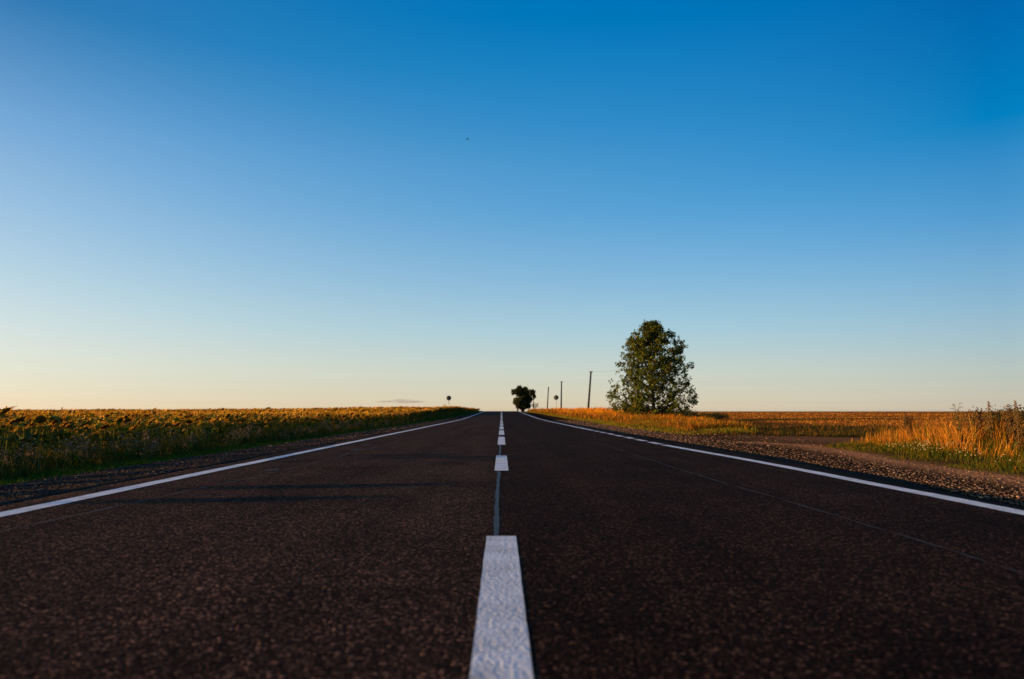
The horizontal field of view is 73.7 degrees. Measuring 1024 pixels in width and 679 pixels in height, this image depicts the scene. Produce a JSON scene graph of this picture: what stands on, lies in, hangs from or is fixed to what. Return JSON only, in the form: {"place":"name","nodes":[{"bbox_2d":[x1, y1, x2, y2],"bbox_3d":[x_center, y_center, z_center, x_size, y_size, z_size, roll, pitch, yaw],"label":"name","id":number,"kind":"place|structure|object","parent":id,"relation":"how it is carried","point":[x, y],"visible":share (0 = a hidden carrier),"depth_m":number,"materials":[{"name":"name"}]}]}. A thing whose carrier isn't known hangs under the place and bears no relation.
{"place":"outdoors","nodes":[
{"label":"outdoors","id":0,"kind":"place"},
{"bbox_2d":[139,440,157,459],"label":"seed head weed","id":1,"kind":"object","parent":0,"point":[151,449],"visible":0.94,"depth_m":13.45,"materials":[{"name":"green plant"}]},
{"bbox_2d":[182,435,197,452],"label":"seed head weed","id":2,"kind":"object","parent":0,"point":[189,447],"visible":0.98,"depth_m":15.57,"materials":[{"name":"green plant"}]},
{"bbox_2d":[186,428,210,447],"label":"seed head weed","id":3,"kind":"object","parent":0,"point":[199,438],"visible":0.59,"depth_m":17.77,"materials":[{"name":"green plant"}]},
{"bbox_2d":[0,418,457,500],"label":"gravel","id":4,"kind":"structure","parent":0,"point":[2,486],"depth_m":8.85,"materials":[{"name":"gravel"}]},
{"bbox_2d":[223,428,240,444],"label":"seed head weed","id":5,"kind":"object","parent":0,"point":[233,438],"visible":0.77,"depth_m":19.09,"materials":[{"name":"green plant"}]},
{"bbox_2d":[228,427,248,445],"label":"seed head weed","id":6,"kind":"object","parent":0,"point":[237,441],"visible":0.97,"depth_m":18.14,"materials":[{"name":"green plant"}]},
{"bbox_2d":[0,411,481,484],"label":"verge grass","id":7,"kind":"structure","parent":0,"point":[84,468],"depth_m":12.67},
{"bbox_2d":[5,405,479,443],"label":"sunflower field","id":8,"kind":"structure","parent":0,"point":[304,418],"depth_m":45.78,"materials":[{"name":"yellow plant"}]},
{"bbox_2d":[247,422,263,443],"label":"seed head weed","id":9,"kind":"object","parent":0,"point":[259,429],"visible":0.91,"depth_m":20.18,"materials":[{"name":"green plant"}]},
{"bbox_2d":[320,421,331,434],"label":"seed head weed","id":10,"kind":"object","parent":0,"point":[324,430],"visible":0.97,"depth_m":28.38,"materials":[{"name":"green plant"}]},
{"bbox_2d":[0,411,1023,678],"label":"road","id":11,"kind":"structure","parent":0,"point":[500,545],"depth_m":2.84,"materials":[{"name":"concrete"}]},
{"bbox_2d":[0,411,1023,506],"bbox_3d":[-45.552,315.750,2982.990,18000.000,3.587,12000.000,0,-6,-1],"label":"ground","id":12,"kind":"structure","parent":0,"point":[771,439],"depth_m":12.02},
{"bbox_2d":[0,448,9,478],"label":"seed head weed","id":13,"kind":"object","parent":12,"relation":"on","point":[2,453],"visible":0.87,"depth_m":9.82,"materials":[{"name":"green plant"}]},
{"bbox_2d":[0,420,13,466],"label":"sunflower","id":14,"kind":"object","parent":12,"relation":"on","point":[2,432],"visible":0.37,"depth_m":11.76,"materials":[{"name":"green plant"}]},
{"bbox_2d":[0,406,15,437],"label":"sunflower","id":15,"kind":"object","parent":12,"relation":"on","point":[5,410],"visible":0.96,"depth_m":11.81,"materials":[{"name":"green plant"}]},
{"bbox_2d":[0,416,24,456],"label":"sunflower","id":16,"kind":"object","parent":12,"relation":"on","point":[17,432],"visible":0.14,"depth_m":12.49,"materials":[{"name":"green plant"}]},
{"bbox_2d":[0,422,30,465],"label":"sunflower","id":17,"kind":"object","parent":12,"relation":"on","point":[13,430],"visible":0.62,"depth_m":11.37,"materials":[{"name":"green plant"}]},
{"bbox_2d":[0,413,32,470],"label":"sunflower","id":18,"kind":"object","parent":12,"relation":"on","point":[15,421],"visible":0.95,"depth_m":10.91,"materials":[{"name":"green plant"}]},
{"bbox_2d":[2,419,34,465],"bbox_3d":[-8.508,1.922,11.719,0.372,1.152,0.511,-5,-8,42],"label":"sunflower","id":19,"kind":"object","parent":12,"relation":"on","point":[27,441],"visible":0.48,"depth_m":11.76,"materials":[{"name":"green plant"}]},
{"bbox_2d":[11,417,36,460],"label":"sunflower","id":20,"kind":"object","parent":12,"relation":"on","point":[24,435],"visible":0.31,"depth_m":12.98,"materials":[{"name":"green plant"}]},
{"bbox_2d":[12,437,43,476],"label":"seed head weed","id":21,"kind":"object","parent":12,"relation":"on","point":[22,449],"visible":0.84,"depth_m":10.47,"materials":[{"name":"green plant"}]},
{"bbox_2d":[19,424,39,451],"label":"sunflower","id":22,"kind":"object","parent":12,"relation":"on","point":[20,437],"visible":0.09,"depth_m":14.54,"materials":[{"name":"green plant"}]},
{"bbox_2d":[16,424,48,463],"bbox_3d":[-9.436,2.158,13.479,0.570,1.063,0.468,-6,-13,26],"label":"sunflower","id":23,"kind":"object","parent":12,"relation":"on","point":[27,433],"visible":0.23,"depth_m":13.46,"materials":[{"name":"green plant"}]},
{"bbox_2d":[22,413,53,450],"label":"sunflower","id":24,"kind":"object","parent":12,"relation":"on","point":[39,419],"visible":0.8,"depth_m":12.49,"materials":[{"name":"yellow plant"}]},
{"bbox_2d":[23,422,52,461],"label":"sunflower","id":25,"kind":"object","parent":12,"relation":"on","point":[46,427],"visible":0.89,"depth_m":11.97,"materials":[{"name":"green plant"}]},
{"bbox_2d":[26,412,63,460],"bbox_3d":[-8.633,1.956,12.547,0.474,1.260,0.612,3,-9,9],"label":"sunflower","id":26,"kind":"object","parent":12,"relation":"on","point":[51,418],"visible":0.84,"depth_m":12.65,"materials":[{"name":"green plant"}]},
{"bbox_2d":[36,424,63,451],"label":"sunflower","id":27,"kind":"object","parent":12,"relation":"on","point":[54,429],"visible":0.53,"depth_m":13.81,"materials":[{"name":"green plant"}]},
{"bbox_2d":[33,415,67,458],"bbox_3d":[-8.716,2.028,12.950,0.475,1.194,0.586,-6,-8,43],"label":"sunflower","id":28,"kind":"object","parent":12,"relation":"on","point":[56,422],"visible":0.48,"depth_m":12.96,"materials":[{"name":"green plant"}]},
{"bbox_2d":[41,421,67,451],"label":"sunflower","id":29,"kind":"object","parent":12,"relation":"on","point":[64,423],"visible":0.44,"depth_m":14.05,"materials":[{"name":"green plant"}]},
{"bbox_2d":[44,413,72,459],"bbox_3d":[-8.666,2.024,13.111,0.399,1.228,0.548,-2,-6,20],"label":"sunflower","id":30,"kind":"object","parent":12,"relation":"on","point":[68,434],"visible":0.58,"depth_m":13.12,"materials":[{"name":"green plant"}]},
{"bbox_2d":[54,423,70,450],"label":"sunflower","id":31,"kind":"object","parent":12,"relation":"on","point":[68,425],"visible":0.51,"depth_m":17.00,"materials":[{"name":"green plant"}]},
{"bbox_2d":[57,419,74,454],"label":"sunflower","id":32,"kind":"object","parent":12,"relation":"on","point":[69,421],"visible":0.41,"depth_m":18.04,"materials":[{"name":"green plant"}]},
{"bbox_2d":[52,439,87,472],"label":"seed head weed","id":33,"kind":"object","parent":12,"relation":"on","point":[65,454],"visible":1,"depth_m":10.73,"materials":[{"name":"green plant"}]},
{"bbox_2d":[64,415,84,451],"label":"sunflower","id":34,"kind":"object","parent":12,"relation":"on","point":[77,420],"visible":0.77,"depth_m":14.11,"materials":[{"name":"green plant"}]},
{"bbox_2d":[65,436,91,468],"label":"seed head weed","id":35,"kind":"object","parent":12,"relation":"on","point":[84,442],"visible":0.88,"depth_m":11.69,"materials":[{"name":"green plant"}]},
{"bbox_2d":[66,424,90,446],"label":"sunflower","id":36,"kind":"object","parent":12,"relation":"on","point":[85,428],"visible":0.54,"depth_m":13.55,"materials":[{"name":"green plant"}]},
{"bbox_2d":[67,419,92,459],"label":"sunflower","id":37,"kind":"object","parent":12,"relation":"on","point":[80,431],"visible":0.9,"depth_m":13.18,"materials":[{"name":"green plant"}]},
{"bbox_2d":[59,433,103,463],"bbox_3d":[-7.854,2.078,12.392,0.719,0.766,0.390,2,-6,-22],"label":"seed head weed","id":38,"kind":"object","parent":12,"relation":"on","point":[85,448],"visible":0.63,"depth_m":12.45,"materials":[{"name":"green plant"}]},
{"bbox_2d":[72,417,94,448],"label":"sunflower","id":39,"kind":"object","parent":12,"relation":"on","point":[89,424],"visible":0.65,"depth_m":14.20,"materials":[{"name":"green plant"}]},
{"bbox_2d":[75,412,97,439],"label":"sunflower","id":40,"kind":"object","parent":12,"relation":"on","point":[92,416],"visible":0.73,"depth_m":19.34,"materials":[{"name":"yellow plant"}]},
{"bbox_2d":[84,421,104,444],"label":"sunflower","id":41,"kind":"object","parent":12,"relation":"on","point":[97,424],"visible":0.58,"depth_m":15.06,"materials":[{"name":"green plant"}]},
{"bbox_2d":[91,414,104,446],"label":"sunflower","id":42,"kind":"object","parent":12,"relation":"on","point":[100,419],"visible":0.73,"depth_m":15.32,"materials":[{"name":"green plant"}]},
{"bbox_2d":[92,422,114,457],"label":"sunflower","id":43,"kind":"object","parent":12,"relation":"on","point":[101,427],"visible":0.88,"depth_m":14.63,"materials":[{"name":"green plant"}]},
{"bbox_2d":[97,421,114,455],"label":"sunflower","id":44,"kind":"object","parent":12,"relation":"on","point":[111,425],"visible":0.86,"depth_m":14.64,"materials":[{"name":"green plant"}]},
{"bbox_2d":[96,415,115,446],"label":"sunflower","id":45,"kind":"object","parent":12,"relation":"on","point":[110,420],"visible":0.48,"depth_m":15.80,"materials":[{"name":"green plant"}]},
{"bbox_2d":[103,410,120,436],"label":"sunflower","id":46,"kind":"object","parent":12,"relation":"on","point":[116,413],"visible":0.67,"depth_m":21.82,"materials":[{"name":"yellow plant"}]},
{"bbox_2d":[101,416,125,458],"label":"sunflower","id":47,"kind":"object","parent":12,"relation":"on","point":[118,420],"visible":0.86,"depth_m":14.75,"materials":[{"name":"green plant"}]},
{"bbox_2d":[108,412,132,450],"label":"sunflower","id":48,"kind":"object","parent":12,"relation":"on","point":[126,416],"visible":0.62,"depth_m":15.26,"materials":[{"name":"green plant"}]},
{"bbox_2d":[107,432,139,460],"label":"seed head weed","id":49,"kind":"object","parent":12,"relation":"on","point":[126,451],"visible":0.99,"depth_m":12.80,"materials":[{"name":"green plant"}]},
{"bbox_2d":[115,416,132,442],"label":"sunflower","id":50,"kind":"object","parent":12,"relation":"on","point":[125,420],"visible":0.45,"depth_m":15.42,"materials":[{"name":"green plant"}]},
{"bbox_2d":[115,417,134,447],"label":"sunflower","id":51,"kind":"object","parent":12,"relation":"on","point":[130,419],"visible":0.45,"depth_m":15.67,"materials":[{"name":"green plant"}]},
{"bbox_2d":[120,423,138,447],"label":"sunflower","id":52,"kind":"object","parent":12,"relation":"on","point":[134,426],"visible":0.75,"depth_m":15.89,"materials":[{"name":"green plant"}]},
{"bbox_2d":[125,420,140,438],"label":"sunflower","id":53,"kind":"object","parent":12,"relation":"on","point":[139,421],"visible":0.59,"depth_m":16.93,"materials":[{"name":"green plant"}]},
{"bbox_2d":[138,418,152,444],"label":"sunflower","id":54,"kind":"object","parent":12,"relation":"on","point":[139,427],"visible":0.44,"depth_m":17.53,"materials":[{"name":"yellow plant"}]},
{"bbox_2d":[137,419,154,445],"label":"sunflower","id":55,"kind":"object","parent":12,"relation":"on","point":[148,426],"visible":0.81,"depth_m":16.29,"materials":[{"name":"green plant"}]},
{"bbox_2d":[134,429,161,455],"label":"seed head weed","id":56,"kind":"object","parent":12,"relation":"on","point":[157,442],"visible":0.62,"depth_m":14.73,"materials":[{"name":"green plant"}]},
{"bbox_2d":[143,421,161,440],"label":"sunflower","id":57,"kind":"object","parent":12,"relation":"on","point":[155,424],"visible":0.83,"depth_m":16.48,"materials":[{"name":"green plant"}]},
{"bbox_2d":[143,415,163,443],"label":"sunflower","id":58,"kind":"object","parent":12,"relation":"on","point":[160,420],"visible":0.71,"depth_m":17.99,"materials":[{"name":"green plant"}]},
{"bbox_2d":[156,419,172,438],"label":"sunflower","id":59,"kind":"object","parent":12,"relation":"on","point":[166,433],"visible":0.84,"depth_m":17.50,"materials":[{"name":"green plant"}]},
{"bbox_2d":[164,416,179,441],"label":"sunflower","id":60,"kind":"object","parent":12,"relation":"on","point":[175,419],"visible":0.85,"depth_m":17.79,"materials":[{"name":"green plant"}]},
{"bbox_2d":[169,421,182,437],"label":"sunflower","id":61,"kind":"object","parent":12,"relation":"on","point":[177,424],"visible":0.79,"depth_m":17.71,"materials":[{"name":"green plant"}]},
{"bbox_2d":[168,421,184,445],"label":"sunflower","id":62,"kind":"object","parent":12,"relation":"on","point":[182,423],"visible":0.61,"depth_m":18.38,"materials":[{"name":"green plant"}]},
{"bbox_2d":[172,414,188,440],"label":"sunflower","id":63,"kind":"object","parent":12,"relation":"on","point":[185,416],"visible":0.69,"depth_m":19.40,"materials":[{"name":"green plant"}]},
{"bbox_2d":[175,413,193,437],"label":"sunflower","id":64,"kind":"object","parent":12,"relation":"on","point":[189,415],"visible":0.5,"depth_m":20.04,"materials":[{"name":"yellow plant"}]},
{"bbox_2d":[182,419,194,446],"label":"sunflower","id":65,"kind":"object","parent":12,"relation":"on","point":[188,421],"visible":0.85,"depth_m":18.25,"materials":[{"name":"green plant"}]},
{"bbox_2d":[187,416,201,438],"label":"sunflower","id":66,"kind":"object","parent":12,"relation":"on","point":[196,419],"visible":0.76,"depth_m":19.04,"materials":[{"name":"green plant"}]},
{"bbox_2d":[191,419,205,440],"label":"sunflower","id":67,"kind":"object","parent":12,"relation":"on","point":[198,423],"visible":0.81,"depth_m":18.88,"materials":[{"name":"green plant"}]},
{"bbox_2d":[191,415,205,437],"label":"sunflower","id":68,"kind":"object","parent":12,"relation":"on","point":[204,416],"visible":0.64,"depth_m":19.28,"materials":[{"name":"green plant"}]},
{"bbox_2d":[199,417,209,446],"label":"sunflower","id":69,"kind":"object","parent":12,"relation":"on","point":[207,429],"visible":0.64,"depth_m":19.46,"materials":[{"name":"green plant"}]},
{"bbox_2d":[202,413,217,443],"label":"sunflower","id":70,"kind":"object","parent":12,"relation":"on","point":[209,426],"visible":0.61,"depth_m":20.08,"materials":[{"name":"green plant"}]},
{"bbox_2d":[203,414,217,443],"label":"sunflower","id":71,"kind":"object","parent":12,"relation":"on","point":[213,418],"visible":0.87,"depth_m":19.86,"materials":[{"name":"green plant"}]},
{"bbox_2d":[203,417,217,439],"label":"sunflower","id":72,"kind":"object","parent":12,"relation":"on","point":[209,424],"visible":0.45,"depth_m":20.61,"materials":[{"name":"green plant"}]},
{"bbox_2d":[210,413,224,438],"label":"sunflower","id":73,"kind":"object","parent":12,"relation":"on","point":[220,417],"visible":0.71,"depth_m":20.91,"materials":[{"name":"green plant"}]},
{"bbox_2d":[212,420,225,440],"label":"sunflower","id":74,"kind":"object","parent":12,"relation":"on","point":[218,426],"visible":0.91,"depth_m":20.50,"materials":[{"name":"green plant"}]},
{"bbox_2d":[218,412,231,446],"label":"sunflower","id":75,"kind":"object","parent":12,"relation":"on","point":[227,415],"visible":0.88,"depth_m":20.80,"materials":[{"name":"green plant"}]},
{"bbox_2d":[219,416,231,440],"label":"sunflower","id":76,"kind":"object","parent":12,"relation":"on","point":[229,419],"visible":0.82,"depth_m":20.80,"materials":[{"name":"green plant"}]},
{"bbox_2d":[229,417,241,439],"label":"sunflower","id":77,"kind":"object","parent":12,"relation":"on","point":[237,420],"visible":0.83,"depth_m":21.80,"materials":[{"name":"green plant"}]},
{"bbox_2d":[0,409,475,479],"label":"tall weeds","id":78,"kind":"object","parent":12,"relation":"on","point":[43,463],"visible":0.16,"depth_m":15.02,"materials":[{"name":"green plant"}]},
{"bbox_2d":[232,417,244,437],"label":"sunflower","id":79,"kind":"object","parent":12,"relation":"on","point":[237,423],"visible":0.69,"depth_m":21.98,"materials":[{"name":"green plant"}]},
{"bbox_2d":[233,412,248,438],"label":"sunflower","id":80,"kind":"object","parent":12,"relation":"on","point":[245,415],"visible":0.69,"depth_m":22.92,"materials":[{"name":"green plant"}]},
{"bbox_2d":[249,414,263,435],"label":"sunflower","id":81,"kind":"object","parent":12,"relation":"on","point":[259,417],"visible":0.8,"depth_m":23.85,"materials":[{"name":"green plant"}]},
{"bbox_2d":[513,397,520,410],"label":"roadside bush","id":82,"kind":"object","parent":12,"relation":"on","point":[516,401],"visible":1,"depth_m":167.55,"materials":[{"name":"green plant"}]},
{"bbox_2d":[511,385,535,411],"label":"distant tree","id":83,"kind":"object","parent":12,"relation":"on","point":[524,394],"visible":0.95,"depth_m":168.94,"materials":[{"name":"green plant"}]},
{"bbox_2d":[587,371,591,408],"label":"utility pole","id":84,"kind":"object","parent":12,"relation":"on","point":[588,405],"visible":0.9,"depth_m":124.82,"materials":[{"name":"grey wood"}]},
{"bbox_2d":[527,406,756,430],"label":"dry grass","id":85,"kind":"structure","parent":12,"relation":"on","point":[611,415],"depth_m":46.54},
{"bbox_2d":[606,319,698,415],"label":"roadside tree","id":86,"kind":"object","parent":12,"relation":"on","point":[653,333],"visible":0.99,"depth_m":59.33,"materials":[{"name":"green plant"}]},
{"bbox_2d":[672,408,700,417],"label":"shrub","id":87,"kind":"object","parent":12,"relation":"on","point":[684,413],"visible":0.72,"depth_m":51.71,"materials":[{"name":"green plant"}]},
{"bbox_2d":[695,411,730,419],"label":"shrub","id":88,"kind":"object","parent":12,"relation":"on","point":[718,415],"visible":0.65,"depth_m":56.58,"materials":[{"name":"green plant"}]},
{"bbox_2d":[626,423,991,437],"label":"weeds","id":89,"kind":"object","parent":12,"relation":"on","point":[776,429],"visible":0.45,"depth_m":26.84,"materials":[{"name":"green plant"}]},
{"bbox_2d":[698,412,985,427],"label":"stubble","id":90,"kind":"object","parent":12,"relation":"on","point":[853,417],"visible":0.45,"depth_m":68.95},
{"bbox_2d":[902,411,912,434],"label":"tall weed","id":91,"kind":"object","parent":12,"relation":"on","point":[905,419],"visible":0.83,"depth_m":16.99,"materials":[{"name":"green plant"}]},
{"bbox_2d":[886,440,1020,464],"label":"wildflowers","id":92,"kind":"object","parent":12,"relation":"on","point":[923,445],"visible":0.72,"depth_m":12.43,"materials":[{"name":"white plant"}]},
{"bbox_2d":[949,402,964,444],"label":"tall weed","id":93,"kind":"object","parent":12,"relation":"on","point":[957,418],"visible":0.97,"depth_m":13.84,"materials":[{"name":"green plant"}]},
{"bbox_2d":[942,411,999,436],"bbox_3d":[10.670,2.069,15.619,1.244,0.874,1.192,0,-6,-1],"label":"shrub","id":94,"kind":"object","parent":12,"relation":"on","point":[966,421],"visible":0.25,"depth_m":15.73,"materials":[{"name":"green plant"}]},
{"bbox_2d":[969,409,983,442],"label":"tall weed","id":95,"kind":"object","parent":12,"relation":"on","point":[978,422],"visible":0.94,"depth_m":13.73,"materials":[{"name":"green plant"}]},
{"bbox_2d":[982,401,995,446],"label":"tall weed","id":96,"kind":"object","parent":12,"relation":"on","point":[990,423],"visible":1,"depth_m":13.35,"materials":[{"name":"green plant"}]},
{"bbox_2d":[962,404,1021,425],"bbox_3d":[12.409,2.129,17.024,1.916,1.041,1.921,0,-6,-1],"label":"shrub","id":97,"kind":"object","parent":12,"relation":"on","point":[985,413],"visible":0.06,"depth_m":17.25,"materials":[{"name":"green plant"}]},
{"bbox_2d":[983,405,1023,441],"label":"shrub","id":98,"kind":"object","parent":12,"relation":"on","point":[999,415],"visible":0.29,"depth_m":13.89,"materials":[{"name":"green plant"}]},
{"bbox_2d":[1000,404,1016,443],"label":"tall weed","id":99,"kind":"object","parent":12,"relation":"on","point":[1006,412],"visible":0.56,"depth_m":12.65,"materials":[{"name":"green plant"}]},
{"bbox_2d":[1005,411,1023,452],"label":"tall weed","id":100,"kind":"object","parent":12,"relation":"on","point":[1015,431],"visible":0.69,"depth_m":12.24,"materials":[{"name":"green plant"}]},
{"bbox_2d":[1006,401,1023,449],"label":"tall weed","id":101,"kind":"object","parent":12,"relation":"on","point":[1019,428],"visible":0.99,"depth_m":11.95,"materials":[{"name":"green plant"}]},
{"bbox_2d":[0,0,1023,410],"label":"sky","id":102,"kind":"structure","parent":0,"point":[213,204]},
{"bbox_2d":[527,411,757,434],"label":"verge grass","id":103,"kind":"structure","parent":0,"point":[622,424],"depth_m":32.51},
{"bbox_2d":[552,420,1023,505],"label":"gravel","id":104,"kind":"structure","parent":0,"point":[610,428],"depth_m":10.76,"materials":[{"name":"gravel"}]},
{"bbox_2d":[818,425,1023,475],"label":"verge grass","id":105,"kind":"structure","parent":0,"point":[1004,464],"depth_m":12.25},
{"bbox_2d":[846,413,1023,458],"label":"tall dry grass","id":106,"kind":"structure","parent":0,"point":[937,433],"depth_m":13.85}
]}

